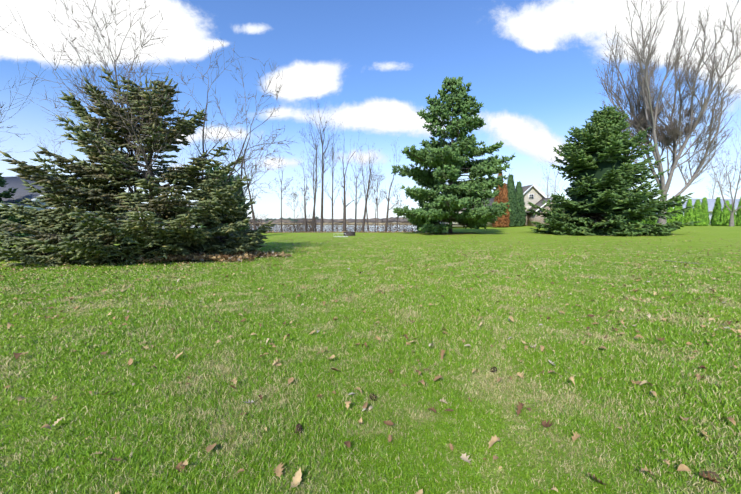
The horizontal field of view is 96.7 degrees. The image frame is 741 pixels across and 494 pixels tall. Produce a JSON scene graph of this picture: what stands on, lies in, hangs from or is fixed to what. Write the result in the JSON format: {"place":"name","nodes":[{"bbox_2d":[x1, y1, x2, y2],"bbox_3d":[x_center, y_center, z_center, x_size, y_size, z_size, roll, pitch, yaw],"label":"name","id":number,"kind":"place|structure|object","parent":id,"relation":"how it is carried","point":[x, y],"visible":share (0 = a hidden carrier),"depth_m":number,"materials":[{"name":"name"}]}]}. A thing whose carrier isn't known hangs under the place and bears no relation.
{"place":"outdoors","nodes":[
{"label":"outdoors","id":0,"kind":"place"},
{"bbox_2d":[0,175,78,205],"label":"house roof","id":1,"kind":"structure","parent":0,"point":[21,193],"depth_m":29.07,"materials":[{"name":"grey"}]},
{"bbox_2d":[12,187,117,235],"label":"house","id":2,"kind":"structure","parent":0,"point":[42,203],"depth_m":27.92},
{"bbox_2d":[0,178,78,222],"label":"house trim","id":3,"kind":"structure","parent":2,"relation":"attached to","point":[34,199],"depth_m":26.74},
{"bbox_2d":[147,224,417,232],"bbox_3d":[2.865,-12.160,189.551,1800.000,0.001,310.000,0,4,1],"label":"lake","id":4,"kind":"structure","parent":0,"point":[400,227],"depth_m":130.97,"materials":[{"name":"grey liquid"}]},
{"bbox_2d":[0,222,740,493],"bbox_3d":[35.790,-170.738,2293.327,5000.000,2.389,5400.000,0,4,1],"label":"ground","id":5,"kind":"structure","parent":0,"point":[708,234],"depth_m":3.23,"materials":[{"name":"green plant"}]},
{"bbox_2d":[0,190,27,236],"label":"spruce sprays","id":6,"kind":"object","parent":5,"relation":"on","point":[13,220],"visible":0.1,"depth_m":25.76,"materials":[{"name":"green plant"}]},
{"bbox_2d":[0,173,31,237],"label":"spruce","id":7,"kind":"object","parent":5,"relation":"on","point":[3,184],"depth_m":25.64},
{"bbox_2d":[0,16,48,157],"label":"tree","id":8,"kind":"object","parent":5,"relation":"on","point":[15,103],"visible":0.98,"depth_m":18.18,"materials":[{"name":"plant"}]},
{"bbox_2d":[0,83,208,256],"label":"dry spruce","id":9,"kind":"object","parent":5,"relation":"on","point":[23,172],"visible":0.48,"depth_m":11.33,"materials":[{"name":"green plant"}]},
{"bbox_2d":[0,65,274,267],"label":"spruce","id":10,"kind":"object","parent":5,"relation":"on","point":[85,229],"depth_m":11.67,"materials":[{"name":"green plant"}]},
{"bbox_2d":[0,0,296,246],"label":"bare trees","id":11,"kind":"object","parent":5,"relation":"on","point":[139,118],"depth_m":12.78,"materials":[{"name":"brown plant"}]},
{"bbox_2d":[128,217,318,222],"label":"conifers","id":12,"kind":"object","parent":5,"relation":"on","point":[292,219],"depth_m":356.29,"materials":[{"name":"green plant"}]},
{"bbox_2d":[249,222,384,223],"bbox_3d":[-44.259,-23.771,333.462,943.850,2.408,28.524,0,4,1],"label":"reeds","id":13,"kind":"object","parent":5,"relation":"on","point":[319,223],"visible":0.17,"depth_m":329.79,"materials":[{"name":"beige plant"}]},
{"bbox_2d":[232,94,403,232],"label":"bare trees","id":14,"kind":"object","parent":5,"relation":"on","point":[344,204],"depth_m":45.75,"materials":[{"name":"plant"}]},
{"bbox_2d":[249,210,415,232],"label":"brush","id":15,"kind":"object","parent":5,"relation":"on","point":[309,227],"depth_m":46.98,"materials":[{"name":"brown plant"}]},
{"bbox_2d":[344,232,354,235],"bbox_3d":[-2.110,-1.303,32.986,1.200,0.400,1.200,0,4,1],"label":"fire ring","id":16,"kind":"object","parent":5,"relation":"on","point":[349,233],"visible":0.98,"depth_m":32.46,"materials":[{"name":"metal"}]},
{"bbox_2d":[200,164,526,233],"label":"trees","id":17,"kind":"object","parent":5,"relation":"on","point":[518,214],"depth_m":56.38,"materials":[{"name":"green plant"}]},
{"bbox_2d":[0,230,740,493],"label":"fallen leaves","id":18,"kind":"object","parent":5,"relation":"on","point":[297,478],"visible":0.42,"depth_m":5.60,"materials":[{"name":"brown plant"}]},
{"bbox_2d":[28,131,724,219],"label":"trees","id":19,"kind":"object","parent":5,"relation":"on","point":[457,180],"depth_m":73.33,"materials":[{"name":"plant"}]},
{"bbox_2d":[295,367,496,434],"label":"fallen leaves","id":20,"kind":"object","parent":5,"relation":"on","point":[299,424],"visible":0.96,"depth_m":2.72,"materials":[{"name":"brown plant"}]},
{"bbox_2d":[248,217,608,222],"bbox_3d":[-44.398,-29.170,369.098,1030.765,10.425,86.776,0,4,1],"label":"woods","id":21,"kind":"object","parent":5,"relation":"on","point":[390,219],"visible":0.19,"depth_m":343.19,"materials":[{"name":"brown plant"}]},
{"bbox_2d":[391,76,514,233],"bbox_3d":[8.663,-9.604,35.460,12.580,16.508,13.348,0,4,1],"label":"pine","id":22,"kind":"object","parent":5,"relation":"on","point":[480,186],"depth_m":32.88,"materials":[{"name":"green plant"}]},
{"bbox_2d":[440,187,542,226],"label":"beige house","id":23,"kind":"structure","parent":5,"relation":"on","point":[537,196],"depth_m":58.09,"materials":[{"name":"beige paint"}]},
{"bbox_2d":[463,184,551,212],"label":"house roof","id":24,"kind":"structure","parent":23,"relation":"attached to","point":[538,203],"depth_m":57.98,"materials":[{"name":"grey"}]},
{"bbox_2d":[492,173,509,227],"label":"tree","id":25,"kind":"object","parent":5,"relation":"on","point":[503,221],"visible":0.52,"depth_m":55.41,"materials":[{"name":"brown plant"}]},
{"bbox_2d":[523,184,552,211],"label":"house trim","id":26,"kind":"structure","parent":5,"relation":"on","point":[538,190],"depth_m":57.42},
{"bbox_2d":[523,105,700,236],"bbox_3d":[22.716,-6.962,31.707,13.387,12.795,13.000,0,4,1],"label":"spruce","id":27,"kind":"object","parent":5,"relation":"on","point":[567,158],"depth_m":30.25,"materials":[{"name":"green plant"}]},
{"bbox_2d":[526,109,693,235],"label":"spruce branches","id":28,"kind":"object","parent":27,"relation":"attached to","point":[577,163],"visible":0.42,"depth_m":30.02,"materials":[{"name":"green plant"}]},
{"bbox_2d":[595,0,740,223],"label":"bare tree","id":29,"kind":"object","parent":5,"relation":"on","point":[656,154],"depth_m":36.16,"materials":[{"name":"grey plant"}]},
{"bbox_2d":[623,196,740,225],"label":"hedge","id":30,"kind":"object","parent":5,"relation":"on","point":[719,217],"depth_m":51.06,"materials":[{"name":"green plant"}]},
{"bbox_2d":[665,260,705,263],"bbox_3d":[10.836,0.527,11.303,0.223,0.055,1.318,-2,5,-24],"label":"stick","id":31,"kind":"object","parent":5,"relation":"on","point":[686,262],"visible":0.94,"depth_m":11.25,"materials":[{"name":"plant"}]},
{"bbox_2d":[656,211,735,224],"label":"house","id":32,"kind":"structure","parent":5,"relation":"on","point":[709,217],"depth_m":67.42,"materials":[{"name":"white"}]},
{"bbox_2d":[691,122,740,225],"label":"tree","id":33,"kind":"object","parent":5,"relation":"on","point":[723,167],"depth_m":49.06,"materials":[{"name":"brown plant"}]},
{"bbox_2d":[0,0,740,219],"label":"sky","id":34,"kind":"structure","parent":0,"point":[532,64],"materials":[{"name":"blue"}]},
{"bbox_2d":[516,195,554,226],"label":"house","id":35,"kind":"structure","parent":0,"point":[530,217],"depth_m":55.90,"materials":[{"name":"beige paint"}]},
{"bbox_2d":[681,199,739,210],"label":"house roof","id":36,"kind":"structure","parent":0,"point":[711,202],"depth_m":71.60,"materials":[{"name":"grey"}]}
]}

